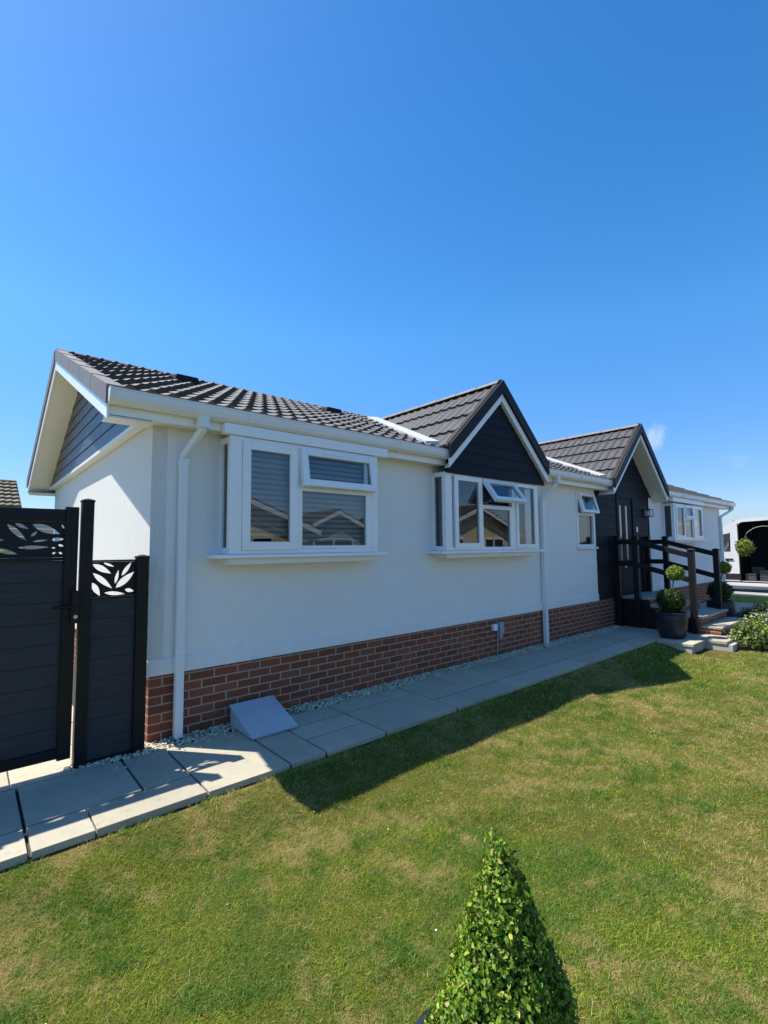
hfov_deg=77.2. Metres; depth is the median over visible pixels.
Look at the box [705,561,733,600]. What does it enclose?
ball topiary
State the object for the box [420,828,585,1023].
box topiary
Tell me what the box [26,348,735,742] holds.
park home
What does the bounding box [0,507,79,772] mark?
side gate
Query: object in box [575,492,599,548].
window
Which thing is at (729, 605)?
planter
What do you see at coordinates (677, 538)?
bay window
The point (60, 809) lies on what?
paving path
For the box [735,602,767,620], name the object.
evergreen
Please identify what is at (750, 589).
road
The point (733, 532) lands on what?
panel van
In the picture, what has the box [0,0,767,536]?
sky
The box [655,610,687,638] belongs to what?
planter
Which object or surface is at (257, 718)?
meter cover
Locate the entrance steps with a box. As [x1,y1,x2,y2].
[612,535,745,635]
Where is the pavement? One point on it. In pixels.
(750, 594)
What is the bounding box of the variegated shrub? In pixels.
[723,615,767,649]
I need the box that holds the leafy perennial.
[752,620,767,645]
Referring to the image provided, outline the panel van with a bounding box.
[722,517,767,586]
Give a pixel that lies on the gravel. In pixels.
(154, 746)
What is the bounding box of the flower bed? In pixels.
[739,618,767,651]
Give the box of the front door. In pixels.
[618,498,633,593]
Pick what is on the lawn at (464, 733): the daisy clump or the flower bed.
the flower bed
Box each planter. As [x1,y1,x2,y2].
[415,1007,428,1023]
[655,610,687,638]
[706,599,734,616]
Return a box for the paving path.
[0,602,756,870]
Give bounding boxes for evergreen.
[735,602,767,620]
[745,601,767,611]
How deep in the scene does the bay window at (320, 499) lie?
4.80 m
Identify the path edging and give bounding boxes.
[656,641,739,653]
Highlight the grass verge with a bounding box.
[728,595,767,603]
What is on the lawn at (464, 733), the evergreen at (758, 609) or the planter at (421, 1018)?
the planter at (421, 1018)
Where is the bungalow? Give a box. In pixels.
[0,479,21,552]
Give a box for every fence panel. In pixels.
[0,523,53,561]
[71,499,149,768]
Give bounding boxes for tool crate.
[745,573,758,580]
[752,567,767,579]
[760,571,767,575]
[760,576,767,580]
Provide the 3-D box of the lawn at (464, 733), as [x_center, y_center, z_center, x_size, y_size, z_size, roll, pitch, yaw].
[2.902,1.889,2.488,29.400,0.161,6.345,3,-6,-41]
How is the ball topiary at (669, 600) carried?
on the planter at (672, 625)
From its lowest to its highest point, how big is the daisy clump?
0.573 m
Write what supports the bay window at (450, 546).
in the park home
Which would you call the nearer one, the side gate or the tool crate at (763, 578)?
the side gate
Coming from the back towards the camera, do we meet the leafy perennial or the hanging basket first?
the hanging basket
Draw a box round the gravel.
[63,601,706,772]
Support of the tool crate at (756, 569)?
in the panel van
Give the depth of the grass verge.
14.17 m
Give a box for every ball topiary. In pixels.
[655,565,687,612]
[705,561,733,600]
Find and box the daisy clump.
[739,610,767,631]
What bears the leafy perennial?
on the flower bed
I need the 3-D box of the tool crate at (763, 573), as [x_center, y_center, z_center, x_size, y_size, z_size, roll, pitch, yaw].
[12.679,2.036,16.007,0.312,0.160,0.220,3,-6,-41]
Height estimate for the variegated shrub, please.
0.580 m
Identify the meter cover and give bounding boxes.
[229,695,297,739]
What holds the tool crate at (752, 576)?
in the panel van
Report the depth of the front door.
10.24 m
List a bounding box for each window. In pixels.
[205,435,387,564]
[427,471,545,557]
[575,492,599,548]
[663,503,706,542]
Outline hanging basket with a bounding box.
[734,535,756,555]
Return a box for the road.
[731,586,767,592]
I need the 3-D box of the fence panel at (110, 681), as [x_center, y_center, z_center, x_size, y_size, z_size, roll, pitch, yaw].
[-2.126,0.911,3.779,0.492,2.016,0.094,3,-6,-41]
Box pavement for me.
[731,591,767,596]
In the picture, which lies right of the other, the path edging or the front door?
the path edging
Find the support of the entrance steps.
on the paving path
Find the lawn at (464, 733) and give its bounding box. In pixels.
[0,603,767,1023]
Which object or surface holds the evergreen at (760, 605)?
on the flower bed

